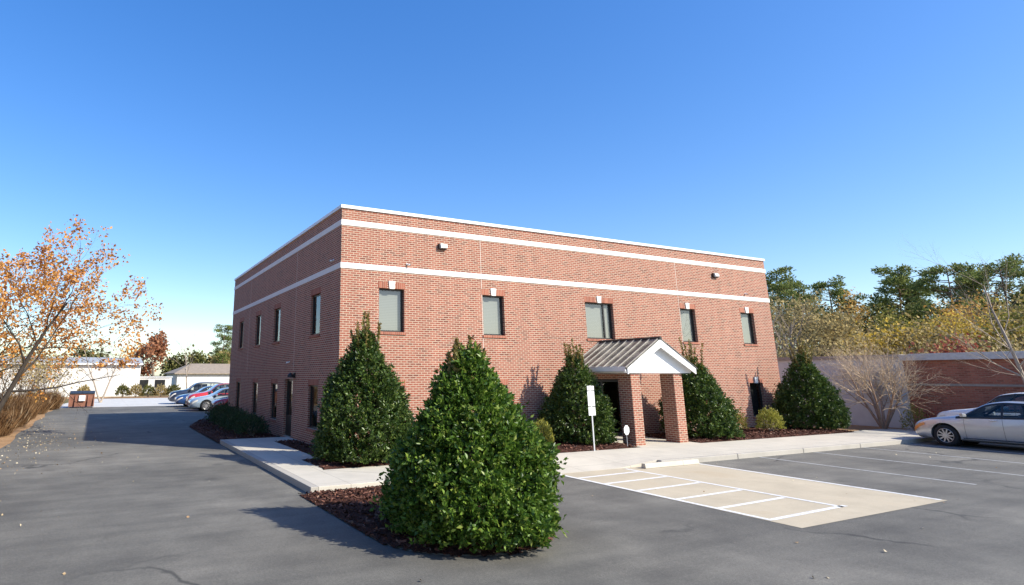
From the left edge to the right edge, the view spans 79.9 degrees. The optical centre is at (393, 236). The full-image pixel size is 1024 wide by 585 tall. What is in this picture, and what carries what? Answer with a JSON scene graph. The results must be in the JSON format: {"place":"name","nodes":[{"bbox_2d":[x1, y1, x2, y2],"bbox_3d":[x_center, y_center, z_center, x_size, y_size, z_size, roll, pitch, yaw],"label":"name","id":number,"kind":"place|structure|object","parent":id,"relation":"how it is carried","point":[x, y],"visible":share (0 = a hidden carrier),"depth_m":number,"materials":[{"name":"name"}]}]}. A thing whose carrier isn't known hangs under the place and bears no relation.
{"place":"outdoors","nodes":[
{"label":"outdoors","id":0,"kind":"place"},
{"bbox_2d":[0,409,52,447],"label":"straw verge","id":1,"kind":"structure","parent":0,"point":[5,440],"depth_m":24.72,"materials":[{"name":"beige plant"}]},
{"bbox_2d":[0,405,28,435],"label":"grass clump","id":2,"kind":"object","parent":1,"relation":"on","point":[8,420],"visible":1,"depth_m":22.87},
{"bbox_2d":[1,400,37,426],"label":"grass clump","id":3,"kind":"object","parent":1,"relation":"on","point":[27,410],"visible":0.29,"depth_m":26.83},
{"bbox_2d":[12,395,46,418],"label":"grass clump","id":4,"kind":"object","parent":1,"relation":"on","point":[29,401],"visible":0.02,"depth_m":31.40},
{"bbox_2d":[0,338,59,398],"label":"bare shrub","id":5,"kind":"object","parent":1,"relation":"on","point":[28,387],"visible":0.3,"depth_m":34.73,"materials":[{"name":"brown plant"}]},
{"bbox_2d":[12,393,53,413],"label":"grass clump","id":6,"kind":"object","parent":1,"relation":"on","point":[46,407],"visible":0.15,"depth_m":35.74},
{"bbox_2d":[0,337,67,397],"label":"bare shrub","id":7,"kind":"object","parent":1,"relation":"on","point":[26,378],"visible":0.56,"depth_m":31.11,"materials":[{"name":"brown plant"}]},
{"bbox_2d":[20,389,70,409],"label":"grass clump","id":8,"kind":"object","parent":1,"relation":"on","point":[58,399],"visible":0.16,"depth_m":40.17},
{"bbox_2d":[15,344,87,402],"bbox_3d":[-23.031,9.369,39.711,4.790,4.507,6.561,6,-14,-25],"label":"bare shrub","id":9,"kind":"object","parent":1,"relation":"on","point":[44,385],"visible":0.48,"depth_m":39.51,"materials":[{"name":"brown plant"}]},
{"bbox_2d":[0,248,116,402],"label":"maple tree","id":10,"kind":"object","parent":1,"relation":"on","point":[13,349],"visible":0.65,"depth_m":26.16,"materials":[{"name":"orange plant"}]},
{"bbox_2d":[0,214,163,414],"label":"maple tree","id":11,"kind":"object","parent":1,"relation":"on","point":[23,369],"visible":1,"depth_m":21.77,"materials":[{"name":"orange plant"}]},
{"bbox_2d":[0,356,142,396],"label":"metal building","id":12,"kind":"structure","parent":0,"point":[131,374],"depth_m":64.72,"materials":[{"name":"white"}]},
{"bbox_2d":[63,376,167,403],"bbox_3d":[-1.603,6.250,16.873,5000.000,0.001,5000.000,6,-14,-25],"label":"ground","id":13,"kind":"structure","parent":0,"point":[66,400],"depth_m":66.80,"materials":[{"name":"concrete"}]},
{"bbox_2d":[70,345,110,356],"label":"broadleaf tree","id":14,"kind":"object","parent":13,"relation":"on","point":[88,353],"visible":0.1,"depth_m":91.37,"materials":[{"name":"green plant"}]},
{"bbox_2d":[61,398,182,407],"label":"concrete lot","id":15,"kind":"structure","parent":13,"relation":"on","point":[123,402],"depth_m":50.68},
{"bbox_2d":[68,391,94,406],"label":"dumpster","id":16,"kind":"object","parent":15,"relation":"on","point":[84,398],"visible":0.95,"depth_m":42.80,"materials":[{"name":"orange paint"}]},
{"bbox_2d":[64,323,146,402],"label":"bare tree","id":17,"kind":"object","parent":15,"relation":"on","point":[97,394],"visible":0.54,"depth_m":50.89,"materials":[{"name":"brown plant"}]},
{"bbox_2d":[168,382,227,401],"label":"parked car","id":18,"kind":"object","parent":15,"relation":"on","point":[172,395],"visible":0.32,"depth_m":48.07,"materials":[{"name":"blue paint"}]},
{"bbox_2d":[129,329,170,393],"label":"oak tree","id":19,"kind":"object","parent":13,"relation":"on","point":[157,347],"visible":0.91,"depth_m":76.68,"materials":[{"name":"brown plant"}]},
{"bbox_2d":[139,377,171,394],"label":"office trailer","id":20,"kind":"object","parent":13,"relation":"on","point":[165,381],"visible":0.44,"depth_m":68.50,"materials":[{"name":"white"}]},
{"bbox_2d":[157,352,187,376],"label":"broadleaf tree","id":21,"kind":"object","parent":13,"relation":"on","point":[170,365],"visible":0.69,"depth_m":109.88,"materials":[{"name":"green plant"}]},
{"bbox_2d":[183,344,208,364],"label":"broadleaf tree","id":22,"kind":"object","parent":13,"relation":"on","point":[198,358],"visible":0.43,"depth_m":109.48,"materials":[{"name":"green plant"}]},
{"bbox_2d":[164,364,229,390],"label":"white warehouse","id":23,"kind":"structure","parent":13,"relation":"on","point":[197,373],"depth_m":80.75,"materials":[{"name":"paint"}]},
{"bbox_2d":[209,324,231,363],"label":"pine tree","id":24,"kind":"object","parent":13,"relation":"on","point":[227,337],"visible":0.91,"depth_m":90.91,"materials":[{"name":"green plant"}]},
{"bbox_2d":[228,204,780,445],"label":"brick building","id":25,"kind":"structure","parent":13,"relation":"on","point":[522,305],"depth_m":21.03,"materials":[{"name":"brick"}]},
{"bbox_2d":[268,378,277,421],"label":"window","id":26,"kind":"structure","parent":25,"relation":"in","point":[273,380],"depth_m":23.79,"materials":[{"name":"glass"}]},
{"bbox_2d":[285,379,292,435],"bbox_3d":[-3.722,6.201,21.710,0.080,1.995,1.050,6,-14,-25],"label":"side door","id":27,"kind":"structure","parent":25,"relation":"in","point":[288,417],"depth_m":21.96,"materials":[{"name":"brown metal"}]},
{"bbox_2d":[306,379,318,431],"bbox_3d":[-2.493,5.429,19.264,0.335,1.635,1.046,6,-14,-25],"label":"window","id":28,"kind":"structure","parent":25,"relation":"in","point":[313,382],"depth_m":19.59,"materials":[{"name":"glass"}]},
{"bbox_2d":[309,287,320,337],"bbox_3d":[-2.493,2.540,19.934,0.335,1.625,1.046,6,-14,-25],"label":"window","id":29,"kind":"structure","parent":25,"relation":"in","point":[317,290],"depth_m":20.24,"materials":[{"name":"glass"}]},
{"bbox_2d":[378,281,405,334],"bbox_3d":[-0.100,2.222,18.650,0.950,1.665,0.240,6,-14,-25],"label":"window","id":30,"kind":"structure","parent":25,"relation":"in","point":[391,299],"depth_m":18.73,"materials":[{"name":"glass"}]},
{"bbox_2d":[481,288,506,337],"bbox_3d":[3.347,2.599,20.275,0.950,1.665,0.240,6,-14,-25],"label":"window","id":31,"kind":"structure","parent":25,"relation":"in","point":[492,305],"depth_m":20.36,"materials":[{"name":"grey glass"}]},
{"bbox_2d":[584,296,612,340],"bbox_3d":[7.641,3.068,22.300,1.450,1.665,0.240,6,-14,-25],"label":"window","id":32,"kind":"structure","parent":25,"relation":"in","point":[598,315],"depth_m":22.39,"materials":[{"name":"glass"}]},
{"bbox_2d":[596,379,621,435],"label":"entrance door","id":33,"kind":"structure","parent":25,"relation":"in","point":[600,381],"depth_m":21.87,"materials":[{"name":"brown metal"}]},
{"bbox_2d":[679,303,699,343],"bbox_3d":[11.952,3.539,24.332,0.950,1.665,0.240,6,-14,-25],"label":"window","id":34,"kind":"structure","parent":25,"relation":"in","point":[687,321],"depth_m":24.45,"materials":[{"name":"grey glass"}]},
{"bbox_2d":[739,307,758,345],"bbox_3d":[15.319,3.907,25.920,0.950,1.665,0.240,6,-14,-25],"label":"window","id":35,"kind":"structure","parent":25,"relation":"in","point":[746,320],"depth_m":26.04,"materials":[{"name":"grey glass"}]},
{"bbox_2d":[748,377,768,418],"bbox_3d":[15.289,6.809,25.310,0.950,1.675,0.375,6,-14,-25],"label":"window","id":36,"kind":"structure","parent":25,"relation":"in","point":[755,405],"depth_m":25.48,"materials":[{"name":"black glass"}]},
{"bbox_2d":[0,405,1023,584],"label":"asphalt lot","id":37,"kind":"structure","parent":13,"relation":"on","point":[247,522],"depth_m":9.08,"materials":[{"name":"asphalt"}]},
{"bbox_2d":[174,386,228,406],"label":"parked car","id":38,"kind":"object","parent":37,"relation":"on","point":[179,399],"visible":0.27,"depth_m":43.86,"materials":[{"name":"blue paint"}]},
{"bbox_2d":[185,383,228,404],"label":"parked car","id":39,"kind":"object","parent":37,"relation":"on","point":[197,394],"visible":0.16,"depth_m":41.70,"materials":[{"name":"red paint"}]},
{"bbox_2d":[188,387,228,410],"bbox_3d":[-11.183,10.867,40.010,4.864,1.515,2.215,6,-14,-25],"label":"parked car","id":40,"kind":"object","parent":37,"relation":"on","point":[202,403],"visible":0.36,"depth_m":38.63,"materials":[{"name":"silver paint"}]},
{"bbox_2d":[189,418,279,441],"bbox_3d":[-7.369,8.233,25.842,2.422,0.142,11.490,6,-14,-25],"label":"hedge bed","id":41,"kind":"object","parent":37,"relation":"on","point":[213,431],"visible":0.56,"depth_m":23.14,"materials":[{"name":"soil"}]},
{"bbox_2d":[213,404,240,424],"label":"hedge shrub","id":42,"kind":"object","parent":41,"relation":"on","point":[219,413],"visible":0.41,"depth_m":25.91,"materials":[{"name":"green plant"}]},
{"bbox_2d":[216,407,247,429],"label":"hedge shrub","id":43,"kind":"object","parent":41,"relation":"on","point":[223,417],"visible":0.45,"depth_m":24.54,"materials":[{"name":"green plant"}]},
{"bbox_2d":[222,409,260,432],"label":"hedge shrub","id":44,"kind":"object","parent":41,"relation":"on","point":[232,421],"visible":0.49,"depth_m":23.15,"materials":[{"name":"green plant"}]},
{"bbox_2d":[232,412,271,435],"bbox_3d":[-5.246,6.958,22.138,1.264,0.956,1.291,-8,-15,30],"label":"hedge shrub","id":45,"kind":"object","parent":41,"relation":"on","point":[261,427],"visible":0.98,"depth_m":21.99,"materials":[{"name":"green plant"}]},
{"bbox_2d":[220,439,317,492],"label":"side kerb","id":46,"kind":"structure","parent":37,"relation":"on","point":[299,482],"depth_m":14.20,"materials":[{"name":"concrete"}]},
{"bbox_2d":[308,499,531,555],"bbox_3d":[0.500,4.635,9.961,2.720,0.001,4.950,6,-14,-25],"label":"island edging","id":47,"kind":"object","parent":37,"relation":"on","point":[501,553],"visible":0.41,"depth_m":7.79,"materials":[{"name":"black concrete"}]},
{"bbox_2d":[298,485,555,556],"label":"island mulch","id":48,"kind":"object","parent":37,"relation":"on","point":[354,506],"visible":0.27,"depth_m":9.35,"materials":[{"name":"wood"}]},
{"bbox_2d":[369,334,568,553],"bbox_3d":[1.218,2.945,9.055,2.874,2.915,3.086,6,-14,-25],"label":"holly bush","id":49,"kind":"object","parent":48,"relation":"on","point":[492,454],"visible":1,"depth_m":8.26,"materials":[{"name":"green plant"}]},
{"bbox_2d":[0,418,996,580],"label":"fallen leaves","id":50,"kind":"object","parent":37,"relation":"on","point":[64,573],"visible":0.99,"depth_m":18.58,"materials":[{"name":"brown plant"}]},
{"bbox_2d":[562,463,946,527],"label":"parking slab","id":51,"kind":"structure","parent":37,"relation":"on","point":[859,502],"depth_m":11.74,"materials":[{"name":"beige concrete"}]},
{"bbox_2d":[560,474,772,520],"bbox_3d":[4.954,5.058,11.797,0.100,0.001,5.100,6,-14,-25],"label":"parking line","id":52,"kind":"object","parent":51,"relation":"on","point":[673,499],"visible":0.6,"depth_m":11.15,"materials":[{"name":"paint"}]},
{"bbox_2d":[641,459,698,468],"bbox_3d":[7.100,5.813,15.305,1.950,0.112,0.146,6,-14,-25],"label":"wheel stop","id":53,"kind":"object","parent":51,"relation":"on","point":[669,463],"visible":1,"depth_m":15.22,"materials":[{"name":"concrete"}]},
{"bbox_2d":[628,469,842,506],"bbox_3d":[6.840,5.261,12.675,0.100,0.001,4.920,6,-14,-26],"label":"parking line","id":54,"kind":"object","parent":51,"relation":"on","point":[741,489],"visible":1,"depth_m":12.13,"materials":[{"name":"paint"}]},
{"bbox_2d":[717,497,784,508],"bbox_3d":[6.552,4.849,10.894,1.963,0.001,0.100,7,-15,-28],"label":"parking line","id":55,"kind":"object","parent":51,"relation":"on","point":[750,502],"visible":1,"depth_m":10.89,"materials":[{"name":"paint"}]},
{"bbox_2d":[770,505,845,519],"bbox_3d":[7.072,4.672,10.133,2.217,0.001,0.100,7,-15,-28],"label":"parking line","id":56,"kind":"object","parent":51,"relation":"on","point":[803,513],"visible":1,"depth_m":10.10,"materials":[{"name":"paint"}]},
{"bbox_2d":[699,463,941,499],"bbox_3d":[9.073,5.445,13.468,0.100,0.001,5.300,6,-14,-24],"label":"parking line","id":57,"kind":"object","parent":51,"relation":"on","point":[830,483],"visible":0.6,"depth_m":12.80,"materials":[{"name":"paint"}]},
{"bbox_2d":[772,296,816,356],"bbox_3d":[24.216,7.398,38.323,6.612,7.708,6.435,-9,-16,33],"label":"bare tree","id":58,"kind":"object","parent":37,"relation":"on","point":[791,327],"visible":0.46,"depth_m":38.25,"materials":[{"name":"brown plant"}]},
{"bbox_2d":[657,437,936,461],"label":"front kerb","id":59,"kind":"structure","parent":37,"relation":"on","point":[709,458],"depth_m":17.85,"materials":[{"name":"concrete"}]},
{"bbox_2d":[814,327,958,428],"bbox_3d":[20.115,5.765,24.720,5.774,4.547,5.806,6,-14,-25],"label":"crape myrtle","id":60,"kind":"object","parent":37,"relation":"on","point":[882,422],"visible":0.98,"depth_m":24.48,"materials":[{"name":"brown plant"}]},
{"bbox_2d":[898,402,928,430],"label":"shrub","id":61,"kind":"object","parent":37,"relation":"on","point":[916,411],"visible":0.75,"depth_m":23.65,"materials":[{"name":"green plant"}]},
{"bbox_2d":[898,240,1023,382],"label":"bare tree","id":62,"kind":"object","parent":37,"relation":"on","point":[1008,345],"visible":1,"depth_m":21.88,"materials":[{"name":"brown plant"}]},
{"bbox_2d":[914,401,1023,445],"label":"parked car","id":63,"kind":"object","parent":37,"relation":"on","point":[978,425],"visible":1,"depth_m":19.18,"materials":[{"name":"silver metal"}]},
{"bbox_2d":[936,392,1023,416],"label":"parked car","id":64,"kind":"object","parent":37,"relation":"on","point":[1007,397],"visible":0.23,"depth_m":21.14,"materials":[{"name":"white paint"}]},
{"bbox_2d":[765,265,802,344],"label":"pine tree","id":65,"kind":"object","parent":13,"relation":"on","point":[787,279],"visible":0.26,"depth_m":68.82,"materials":[{"name":"green plant"}]},
{"bbox_2d":[770,280,820,338],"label":"pine tree","id":66,"kind":"object","parent":13,"relation":"on","point":[784,289],"visible":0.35,"depth_m":64.83,"materials":[{"name":"green plant"}]},
{"bbox_2d":[769,289,825,352],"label":"broadleaf tree","id":67,"kind":"object","parent":13,"relation":"on","point":[791,314],"visible":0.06,"depth_m":54.09,"materials":[{"name":"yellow plant"}]},
{"bbox_2d":[769,289,841,356],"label":"broadleaf tree","id":68,"kind":"object","parent":13,"relation":"on","point":[786,321],"visible":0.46,"depth_m":42.94,"materials":[{"name":"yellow plant"}]},
{"bbox_2d":[777,292,874,332],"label":"broadleaf tree","id":69,"kind":"object","parent":13,"relation":"on","point":[841,299],"visible":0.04,"depth_m":61.87,"materials":[{"name":"yellow plant"}]},
{"bbox_2d":[782,290,872,356],"bbox_3d":[28.459,7.320,38.454,4.808,7.832,5.901,-5,-14,19],"label":"broadleaf tree","id":70,"kind":"object","parent":13,"relation":"on","point":[830,328],"visible":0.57,"depth_m":37.95,"materials":[{"name":"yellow plant"}]},
{"bbox_2d":[806,274,864,316],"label":"pine tree","id":71,"kind":"object","parent":13,"relation":"on","point":[818,285],"visible":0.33,"depth_m":74.19,"materials":[{"name":"green plant"}]},
{"bbox_2d":[805,287,884,354],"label":"broadleaf tree","id":72,"kind":"object","parent":13,"relation":"on","point":[860,309],"visible":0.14,"depth_m":51.12,"materials":[{"name":"yellow plant"}]},
{"bbox_2d":[813,308,895,355],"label":"broadleaf tree","id":73,"kind":"object","parent":13,"relation":"on","point":[838,319],"visible":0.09,"depth_m":42.80,"materials":[{"name":"yellow plant"}]},
{"bbox_2d":[832,316,929,354],"bbox_3d":[31.830,8.197,38.508,4.919,6.151,5.014,6,-14,-25],"label":"broadleaf tree","id":74,"kind":"object","parent":13,"relation":"on","point":[881,343],"visible":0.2,"depth_m":38.30,"materials":[{"name":"yellow plant"}]},
{"bbox_2d":[839,291,922,338],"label":"broadleaf tree","id":75,"kind":"object","parent":13,"relation":"on","point":[900,312],"visible":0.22,"depth_m":47.83,"materials":[{"name":"yellow plant"}]},
{"bbox_2d":[856,263,938,331],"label":"pine tree","id":76,"kind":"object","parent":13,"relation":"on","point":[899,272],"visible":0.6,"depth_m":59.26,"materials":[{"name":"green plant"}]},
{"bbox_2d":[777,351,1023,429],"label":"brick annex","id":77,"kind":"object","parent":13,"relation":"on","point":[977,386],"visible":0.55,"depth_m":24.12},
{"bbox_2d":[777,292,1023,356],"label":"thicket","id":78,"kind":"object","parent":13,"relation":"on","point":[1017,348],"visible":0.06,"depth_m":33.52,"materials":[{"name":"brown plant"}]},
{"bbox_2d":[863,301,939,346],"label":"broadleaf tree","id":79,"kind":"object","parent":13,"relation":"on","point":[878,317],"visible":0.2,"depth_m":44.03,"materials":[{"name":"yellow plant"}]},
{"bbox_2d":[871,294,947,329],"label":"broadleaf tree","id":80,"kind":"object","parent":13,"relation":"on","point":[903,304],"visible":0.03,"depth_m":60.15,"materials":[{"name":"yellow plant"}]},
{"bbox_2d":[868,310,959,354],"bbox_3d":[32.400,7.772,37.354,4.757,6.468,4.352,-2,-13,10],"label":"broadleaf tree","id":81,"kind":"object","parent":13,"relation":"on","point":[921,337],"visible":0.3,"depth_m":37.07,"materials":[{"name":"yellow plant"}]},
{"bbox_2d":[895,307,970,352],"bbox_3d":[36.264,8.150,39.506,6.148,6.680,5.212,6,-14,-25],"label":"broadleaf tree","id":82,"kind":"object","parent":13,"relation":"on","point":[941,318],"visible":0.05,"depth_m":39.38,"materials":[{"name":"yellow plant"}]},
{"bbox_2d":[906,325,995,353],"bbox_3d":[31.158,7.384,32.627,5.426,5.111,3.568,0,-13,-2],"label":"broadleaf tree","id":83,"kind":"object","parent":13,"relation":"on","point":[958,349],"visible":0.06,"depth_m":32.88,"materials":[{"name":"plant"}]},
{"bbox_2d":[902,261,1001,334],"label":"pine tree","id":84,"kind":"object","parent":13,"relation":"on","point":[920,283],"visible":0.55,"depth_m":54.51,"materials":[{"name":"green plant"}]},
{"bbox_2d":[921,289,1006,338],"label":"broadleaf tree","id":85,"kind":"object","parent":13,"relation":"on","point":[959,307],"visible":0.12,"depth_m":43.32,"materials":[{"name":"yellow plant"}]},
{"bbox_2d":[935,288,1003,323],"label":"broadleaf tree","id":86,"kind":"object","parent":13,"relation":"on","point":[982,303],"visible":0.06,"depth_m":58.60,"materials":[{"name":"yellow plant"}]},
{"bbox_2d":[946,273,993,323],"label":"pine tree","id":87,"kind":"object","parent":13,"relation":"on","point":[957,303],"visible":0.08,"depth_m":63.40,"materials":[{"name":"green plant"}]},
{"bbox_2d":[924,298,1022,351],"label":"broadleaf tree","id":88,"kind":"object","parent":13,"relation":"on","point":[965,331],"visible":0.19,"depth_m":37.05,"materials":[{"name":"yellow plant"}]},
{"bbox_2d":[943,297,1008,348],"bbox_3d":[39.201,7.696,38.980,5.354,7.344,4.722,6,-14,-25],"label":"broadleaf tree","id":89,"kind":"object","parent":13,"relation":"on","point":[987,311],"visible":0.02,"depth_m":39.46,"materials":[{"name":"yellow plant"}]},
{"bbox_2d":[964,253,1023,324],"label":"pine tree","id":90,"kind":"object","parent":13,"relation":"on","point":[993,272],"visible":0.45,"depth_m":53.50,"materials":[{"name":"green plant"}]},
{"bbox_2d":[967,293,1023,351],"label":"broadleaf tree","id":91,"kind":"object","parent":13,"relation":"on","point":[1011,316],"visible":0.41,"depth_m":34.66,"materials":[{"name":"yellow plant"}]},
{"bbox_2d":[985,287,1023,348],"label":"broadleaf tree","id":92,"kind":"object","parent":13,"relation":"on","point":[1014,306],"visible":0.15,"depth_m":37.93,"materials":[{"name":"yellow plant"}]},
{"bbox_2d":[997,255,1023,317],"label":"pine tree","id":93,"kind":"object","parent":13,"relation":"on","point":[1004,270],"visible":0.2,"depth_m":55.94,"materials":[{"name":"green plant"}]},
{"bbox_2d":[275,439,317,456],"bbox_3d":[-2.588,6.347,17.989,0.861,0.134,4.833,6,-14,-25],"label":"side notch bed","id":94,"kind":"object","parent":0,"point":[299,445],"visible":0.52,"depth_m":18.51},
{"bbox_2d":[225,437,415,490],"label":"side sidewalk","id":95,"kind":"structure","parent":0,"point":[282,456],"depth_m":14.21,"materials":[{"name":"concrete"}]},
{"bbox_2d":[302,454,389,469],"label":"corner mulch","id":96,"kind":"object","parent":95,"relation":"on","point":[324,464],"visible":0.34,"depth_m":14.51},
{"bbox_2d":[308,310,413,463],"bbox_3d":[-0.741,3.862,15.754,2.908,3.913,3.047,6,-14,-25],"label":"holly bush","id":97,"kind":"object","parent":96,"relation":"on","point":[378,417],"visible":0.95,"depth_m":14.97,"materials":[{"name":"green plant"}]},
{"bbox_2d":[0,0,1023,375],"label":"sky","id":98,"kind":"structure","parent":0,"point":[821,139],"materials":[{"name":"blue"}]},
{"bbox_2d":[551,440,636,452],"bbox_3d":[3.590,6.166,17.329,7.996,0.150,1.897,6,-14,-25],"label":"front bed","id":99,"kind":"object","parent":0,"point":[570,447],"visible":0.27,"depth_m":17.90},
{"bbox_2d":[534,418,555,441],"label":"shrub","id":100,"kind":"object","parent":99,"relation":"on","point":[546,429],"visible":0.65,"depth_m":18.07,"materials":[{"name":"green plant"}]},
{"bbox_2d":[537,338,620,445],"bbox_3d":[5.960,4.984,19.518,2.779,3.426,2.592,6,-14,-25],"label":"holly bush","id":101,"kind":"object","parent":99,"relation":"on","point":[559,416],"visible":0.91,"depth_m":18.92,"materials":[{"name":"green plant"}]},
{"bbox_2d":[328,429,921,473],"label":"front sidewalk","id":102,"kind":"structure","parent":0,"point":[584,461],"depth_m":17.64,"materials":[{"name":"concrete"}]},
{"bbox_2d":[587,386,595,450],"bbox_3d":[5.815,5.358,17.488,0.260,1.940,0.028,6,-14,-25],"label":"parking sign","id":103,"kind":"object","parent":102,"relation":"on","point":[591,401],"visible":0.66,"depth_m":17.57,"materials":[{"name":"metal"}]},
{"bbox_2d":[588,436,695,448],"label":"entrance walk","id":104,"kind":"structure","parent":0,"point":[650,441],"depth_m":19.50,"materials":[{"name":"concrete"}]},
{"bbox_2d":[645,426,852,442],"bbox_3d":[13.329,7.352,22.439,8.807,0.147,2.838,6,-14,-25],"label":"bed","id":105,"kind":"object","parent":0,"point":[759,433],"visible":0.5,"depth_m":21.78,"materials":[{"name":"soil"}]},
{"bbox_2d":[654,337,745,438],"bbox_3d":[10.839,5.354,21.396,2.755,3.552,2.820,6,-14,-25],"label":"holly bush","id":106,"kind":"object","parent":105,"relation":"on","point":[715,416],"visible":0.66,"depth_m":20.54,"materials":[{"name":"green plant"}]},
{"bbox_2d":[755,407,786,430],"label":"shrub","id":107,"kind":"object","parent":105,"relation":"on","point":[775,415],"visible":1,"depth_m":22.83,"materials":[{"name":"green plant"}]},
{"bbox_2d":[771,340,851,429],"bbox_3d":[16.920,6.034,24.530,2.761,3.644,2.704,-9,-16,35],"label":"holly bush","id":108,"kind":"object","parent":105,"relation":"on","point":[791,395],"visible":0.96,"depth_m":23.88,"materials":[{"name":"green plant"}]},
{"bbox_2d":[790,422,907,430],"bbox_3d":[14.709,10.062,33.844,3.880,0.001,22.900,6,-14,-25],"label":"side straw strip","id":109,"kind":"object","parent":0,"point":[855,427],"visible":0.14,"depth_m":24.80,"materials":[{"name":"brown plant"}]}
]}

